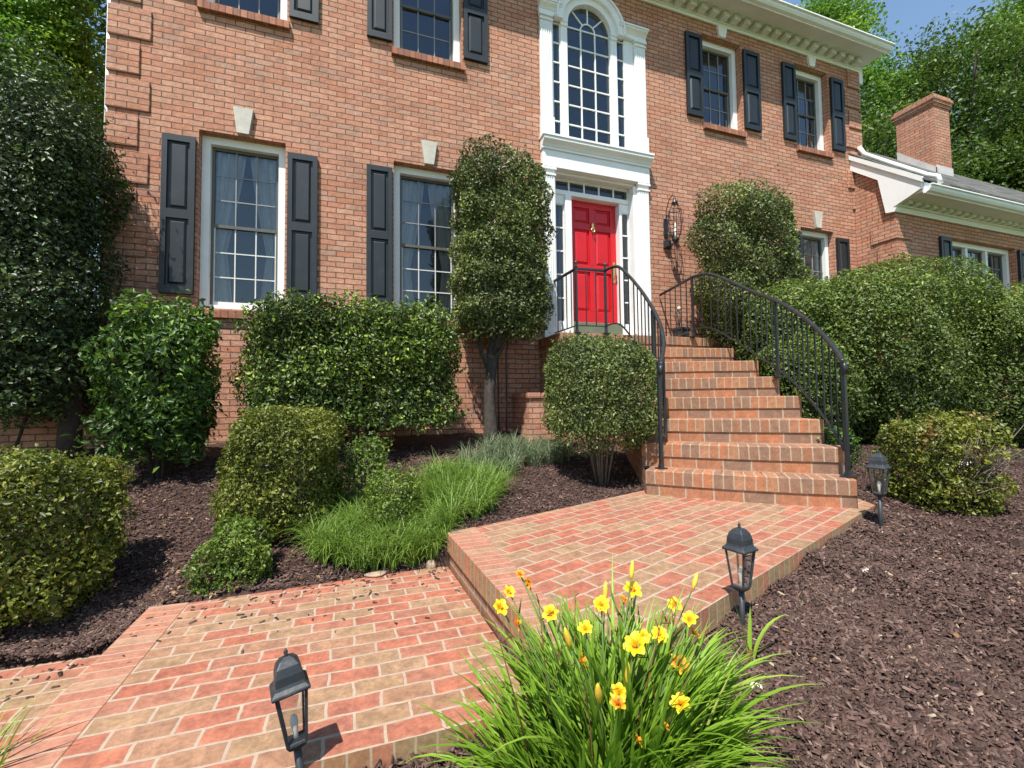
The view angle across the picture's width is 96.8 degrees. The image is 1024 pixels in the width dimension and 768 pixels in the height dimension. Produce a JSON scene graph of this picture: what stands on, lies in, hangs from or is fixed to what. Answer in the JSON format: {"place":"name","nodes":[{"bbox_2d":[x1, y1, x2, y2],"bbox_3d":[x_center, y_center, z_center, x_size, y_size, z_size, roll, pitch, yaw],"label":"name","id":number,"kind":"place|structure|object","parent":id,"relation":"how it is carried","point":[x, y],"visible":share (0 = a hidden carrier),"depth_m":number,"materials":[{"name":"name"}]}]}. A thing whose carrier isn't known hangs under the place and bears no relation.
{"place":"outdoors","nodes":[
{"label":"outdoors","id":0,"kind":"place"},
{"bbox_2d":[0,427,1023,767],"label":"ground","id":1,"kind":"structure","parent":0,"point":[438,445],"depth_m":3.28,"materials":[{"name":"brown wood"}]},
{"bbox_2d":[0,684,82,767],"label":"daylily","id":2,"kind":"object","parent":1,"relation":"on","point":[6,747],"visible":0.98,"depth_m":1.34,"materials":[{"name":"green plant"}]},
{"bbox_2d":[0,312,96,452],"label":"garden wall","id":3,"kind":"structure","parent":1,"relation":"on","point":[42,436],"depth_m":4.62,"materials":[{"name":"brick"}]},
{"bbox_2d":[0,654,101,753],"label":"walkway","id":4,"kind":"structure","parent":1,"relation":"on","point":[43,691],"depth_m":1.90,"materials":[{"name":"brick"}]},
{"bbox_2d":[0,0,106,307],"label":"leafy tree","id":5,"kind":"object","parent":1,"relation":"on","point":[63,30],"visible":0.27,"depth_m":5.23,"materials":[{"name":"green plant"}]},
{"bbox_2d":[0,0,106,285],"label":"leafy tree","id":6,"kind":"object","parent":1,"relation":"on","point":[101,35],"visible":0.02,"depth_m":9.98,"materials":[{"name":"green plant"}]},
{"bbox_2d":[0,10,136,459],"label":"holly tree","id":7,"kind":"object","parent":1,"relation":"on","point":[42,274],"visible":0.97,"depth_m":4.00,"materials":[{"name":"green plant"}]},
{"bbox_2d":[0,443,137,632],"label":"boxwood","id":8,"kind":"object","parent":1,"relation":"on","point":[58,474],"visible":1,"depth_m":2.29,"materials":[{"name":"green plant"}]},
{"bbox_2d":[0,602,188,767],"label":"walkway edging","id":9,"kind":"object","parent":1,"relation":"on","point":[94,686],"visible":0.69,"depth_m":1.61,"materials":[{"name":"brick"}]},
{"bbox_2d":[59,288,227,480],"bbox_3d":[-3.203,-0.006,4.049,1.156,1.739,1.152,0,-3,-19],"label":"camellia shrub","id":10,"kind":"object","parent":1,"relation":"on","point":[135,418],"visible":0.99,"depth_m":3.84,"materials":[{"name":"green plant"}]},
{"bbox_2d":[178,508,274,597],"bbox_3d":[-1.654,1.020,2.691,0.451,0.541,0.457,0,-3,-19],"label":"boxwood","id":11,"kind":"object","parent":1,"relation":"on","point":[247,538],"visible":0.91,"depth_m":2.60,"materials":[{"name":"green plant"}]},
{"bbox_2d":[207,403,347,538],"bbox_3d":[-1.674,0.615,3.307,0.917,0.972,0.817,0,-3,-19],"label":"boxwood","id":12,"kind":"object","parent":1,"relation":"on","point":[318,459],"visible":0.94,"depth_m":3.09,"materials":[{"name":"green plant"}]},
{"bbox_2d":[269,648,310,767],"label":"path lamp","id":13,"kind":"object","parent":1,"relation":"on","point":[290,675],"visible":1,"depth_m":1.26,"materials":[{"name":"metal"}]},
{"bbox_2d":[53,567,529,767],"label":"walkway","id":14,"kind":"structure","parent":1,"relation":"on","point":[196,694],"depth_m":1.68,"materials":[{"name":"brick"}]},
{"bbox_2d":[364,571,386,577],"bbox_3d":[-0.815,1.141,2.715,0.130,0.032,0.073,0,-3,-19],"label":"stone","id":15,"kind":"object","parent":14,"relation":"on","point":[375,574],"visible":0.98,"depth_m":2.70,"materials":[{"name":"beige stone"}]},
{"bbox_2d":[224,286,471,453],"bbox_3d":[-1.629,-0.089,4.882,2.464,1.796,1.074,0,-3,-19],"label":"hedge","id":16,"kind":"object","parent":1,"relation":"on","point":[346,338],"visible":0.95,"depth_m":4.57,"materials":[{"name":"green plant"}]},
{"bbox_2d":[333,431,392,506],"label":"sparse shrub","id":17,"kind":"object","parent":1,"relation":"on","point":[372,458],"visible":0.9,"depth_m":3.61,"materials":[{"name":"green plant"}]},
{"bbox_2d":[358,462,423,538],"bbox_3d":[-0.861,0.857,3.241,0.452,0.586,0.533,0,-3,-19],"label":"mound shrub","id":18,"kind":"object","parent":1,"relation":"on","point":[408,495],"visible":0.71,"depth_m":3.16,"materials":[{"name":"green plant"}]},
{"bbox_2d":[274,446,524,572],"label":"grass","id":19,"kind":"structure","parent":1,"relation":"on","point":[457,491],"depth_m":3.03,"materials":[{"name":"green plant"}]},
{"bbox_2d":[426,559,435,568],"bbox_3d":[-0.506,1.137,2.855,0.070,0.054,0.078,0,-3,-19],"label":"stone","id":20,"kind":"object","parent":1,"relation":"on","point":[430,564],"visible":0.86,"depth_m":2.83,"materials":[{"name":"beige stone"}]},
{"bbox_2d":[449,554,529,667],"bbox_3d":[1.066,1.167,3.090,3.583,0.258,1.580,1,-3,-40],"label":"landing foundation","id":21,"kind":"object","parent":1,"relation":"on","point":[484,608],"visible":0.02,"depth_m":2.27,"materials":[{"name":"brick"}]},
{"bbox_2d":[447,527,595,681],"bbox_3d":[-0.046,0.965,2.143,0.200,0.121,1.763,0,-3,-19],"label":"landing edging","id":22,"kind":"object","parent":21,"relation":"on","point":[489,569],"visible":0.51,"depth_m":2.18,"materials":[{"name":"brick"}]},
{"bbox_2d":[476,490,874,655],"bbox_3d":[1.135,0.987,3.131,3.513,0.100,1.590,1,-3,-40],"label":"landing","id":23,"kind":"object","parent":21,"relation":"on","point":[668,545],"visible":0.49,"depth_m":2.56,"materials":[{"name":"brick"}]},
{"bbox_2d":[445,133,557,443],"bbox_3d":[-0.123,-1.160,5.739,1.438,3.815,1.073,0,-3,-19],"label":"column shrub","id":24,"kind":"object","parent":1,"relation":"on","point":[519,199],"visible":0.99,"depth_m":5.46,"materials":[{"name":"green plant"}]},
{"bbox_2d":[444,428,583,479],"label":"pale grass","id":25,"kind":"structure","parent":1,"relation":"on","point":[516,450],"depth_m":4.76,"materials":[{"name":"green plant"}]},
{"bbox_2d":[95,0,1023,447],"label":"brick house","id":26,"kind":"structure","parent":1,"relation":"on","point":[301,146],"depth_m":6.53,"materials":[{"name":"brick"}]},
{"bbox_2d":[199,106,285,319],"bbox_3d":[-3.173,-1.975,5.395,0.950,2.484,0.348,0,-3,-19],"label":"window","id":27,"kind":"structure","parent":26,"relation":"in","point":[223,160],"depth_m":5.45,"materials":[{"name":"white paint"}]},
{"bbox_2d":[197,0,289,31],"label":"window","id":28,"kind":"structure","parent":26,"relation":"in","point":[212,6],"depth_m":5.38,"materials":[{"name":"white paint"}]},
{"bbox_2d":[391,0,464,71],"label":"window","id":29,"kind":"structure","parent":26,"relation":"in","point":[453,63],"depth_m":6.22,"materials":[{"name":"white paint"}]},
{"bbox_2d":[394,140,462,328],"bbox_3d":[-1.132,-1.967,6.112,0.970,2.484,0.348,0,-3,-19],"label":"window","id":30,"kind":"structure","parent":26,"relation":"in","point":[408,182],"depth_m":6.18,"materials":[{"name":"white paint"}]},
{"bbox_2d":[555,179,627,199],"bbox_3d":[1.224,-2.991,7.041,1.295,0.158,0.037,0,-3,-19],"label":"transom window","id":31,"kind":"structure","parent":26,"relation":"in","point":[583,185],"depth_m":7.05,"materials":[{"name":"white paint"}]},
{"bbox_2d":[537,0,648,151],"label":"palladian window","id":32,"kind":"structure","parent":26,"relation":"in","point":[630,38],"depth_m":7.02,"materials":[{"name":"white paint"}]},
{"bbox_2d":[571,200,617,322],"bbox_3d":[1.262,-1.881,7.064,0.850,1.912,0.122,0,-3,-19],"label":"door","id":33,"kind":"structure","parent":26,"relation":"in","point":[593,225],"depth_m":7.09,"materials":[{"name":"red paint"}]},
{"bbox_2d":[663,195,682,244],"bbox_3d":[2.511,-2.573,7.121,0.216,0.812,0.332,2,-4,-46],"label":"wall lantern","id":34,"kind":"object","parent":26,"relation":"attached to","point":[674,203],"depth_m":7.08,"materials":[{"name":"black metal"}]},
{"bbox_2d":[702,25,746,138],"bbox_3d":[3.588,-5.204,7.904,0.900,1.878,0.304,0,-3,-19],"label":"window","id":35,"kind":"structure","parent":26,"relation":"in","point":[708,48],"depth_m":8.02,"materials":[{"name":"white paint"}]},
{"bbox_2d":[801,211,828,290],"bbox_3d":[5.625,-1.940,8.487,0.905,2.484,0.348,0,-3,-19],"label":"window","id":36,"kind":"structure","parent":26,"relation":"in","point":[816,244],"depth_m":8.64,"materials":[{"name":"white paint"}]},
{"bbox_2d":[796,55,833,159],"bbox_3d":[5.595,-5.196,8.610,0.905,1.878,0.304,0,-3,-19],"label":"window","id":37,"kind":"structure","parent":26,"relation":"in","point":[802,77],"depth_m":8.73,"materials":[{"name":"white paint"}]},
{"bbox_2d":[952,241,1009,299],"bbox_3d":[9.279,-2.101,9.124,2.154,1.344,0.137,0,-3,-19],"label":"window","id":38,"kind":"structure","parent":26,"relation":"in","point":[982,252],"depth_m":9.24,"materials":[{"name":"white paint"}]},
{"bbox_2d":[541,330,669,484],"bbox_3d":[0.869,0.229,4.456,1.111,1.521,1.012,0,-3,-19],"label":"ball shrub","id":39,"kind":"object","parent":1,"relation":"on","point":[610,358],"visible":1,"depth_m":4.15,"materials":[{"name":"green plant"}]},
{"bbox_2d":[403,553,822,767],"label":"daylily","id":40,"kind":"object","parent":1,"relation":"on","point":[649,698],"visible":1,"depth_m":1.20,"materials":[{"name":"green plant"}]},
{"bbox_2d":[511,332,857,508],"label":"front steps","id":41,"kind":"structure","parent":1,"relation":"on","point":[739,431],"depth_m":4.21,"materials":[{"name":"brick"}]},
{"bbox_2d":[553,260,667,469],"bbox_3d":[1.223,-0.414,5.364,0.582,2.465,2.515,0,-3,-16],"label":"stair railing","id":42,"kind":"object","parent":41,"relation":"on","point":[660,373],"visible":0.91,"depth_m":5.26,"materials":[{"name":"black metal"}]},
{"bbox_2d":[671,305,690,336],"bbox_3d":[2.590,-0.938,7.016,0.235,0.614,0.205,0,-3,-19],"label":"planter","id":43,"kind":"object","parent":41,"relation":"on","point":[684,330],"visible":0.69,"depth_m":6.99,"materials":[{"name":"black"}]},
{"bbox_2d":[659,272,856,478],"bbox_3d":[2.648,-0.390,5.319,0.432,2.378,3.601,-1,-3,-3],"label":"stair railing","id":44,"kind":"object","parent":41,"relation":"on","point":[845,445],"visible":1,"depth_m":4.54,"materials":[{"name":"black metal"}]},
{"bbox_2d":[722,522,757,625],"bbox_3d":[0.936,0.841,1.855,0.100,0.545,0.100,1,-3,-31],"label":"path lamp","id":45,"kind":"object","parent":1,"relation":"on","point":[739,540],"visible":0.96,"depth_m":1.84,"materials":[{"name":"metal"}]},
{"bbox_2d":[676,164,822,360],"bbox_3d":[3.432,-1.241,6.588,2.049,3.818,1.292,0,-3,-19],"label":"tall shrub","id":46,"kind":"object","parent":1,"relation":"on","point":[752,272],"visible":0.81,"depth_m":6.30,"materials":[{"name":"green plant"}]},
{"bbox_2d":[732,598,785,661],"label":"daylily shoot","id":47,"kind":"object","parent":1,"relation":"on","point":[749,640],"visible":0.78,"depth_m":1.68,"materials":[{"name":"green plant"}]},
{"bbox_2d":[817,418,865,468],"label":"shrub","id":48,"kind":"object","parent":1,"relation":"on","point":[828,437],"visible":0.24,"depth_m":4.04,"materials":[{"name":"green plant"}]},
{"bbox_2d":[793,0,928,156],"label":"leafy tree","id":49,"kind":"object","parent":1,"relation":"on","point":[854,16],"visible":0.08,"depth_m":20.92,"materials":[{"name":"green plant"}]},
{"bbox_2d":[733,252,1023,445],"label":"mounded hedge","id":50,"kind":"object","parent":1,"relation":"on","point":[962,360],"visible":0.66,"depth_m":5.62,"materials":[{"name":"green plant"}]},
{"bbox_2d":[865,450,891,527],"bbox_3d":[2.515,0.764,3.109,0.115,0.628,0.115,1,-3,-31],"label":"path lamp","id":51,"kind":"object","parent":1,"relation":"on","point":[878,460],"visible":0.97,"depth_m":3.10,"materials":[{"name":"plastic"}]},
{"bbox_2d":[858,75,1006,180],"bbox_3d":[14.511,-5.310,18.470,8.355,13.230,7.350,0,-3,-19],"label":"leafy tree","id":52,"kind":"object","parent":1,"relation":"on","point":[883,149],"visible":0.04,"depth_m":16.74,"materials":[{"name":"green plant"}]},
{"bbox_2d":[860,0,1023,191],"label":"leafy tree","id":53,"kind":"object","parent":1,"relation":"on","point":[940,67],"visible":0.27,"depth_m":20.17,"materials":[{"name":"green plant"}]},
{"bbox_2d":[866,408,1023,517],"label":"boxwood","id":54,"kind":"object","parent":1,"relation":"on","point":[949,474],"visible":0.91,"depth_m":3.44,"materials":[{"name":"green plant"}]},
{"bbox_2d":[932,0,1023,154],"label":"leafy tree","id":55,"kind":"object","parent":1,"relation":"on","point":[1019,3],"visible":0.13,"depth_m":27.07,"materials":[{"name":"green plant"}]},
{"bbox_2d":[956,100,1023,203],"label":"leafy tree","id":56,"kind":"object","parent":1,"relation":"on","point":[1017,142],"visible":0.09,"depth_m":19.67,"materials":[{"name":"green plant"}]},
{"bbox_2d":[4,0,1021,309],"label":"sky","id":57,"kind":"structure","parent":0,"point":[909,13],"materials":[{"name":"blue"}]}
]}

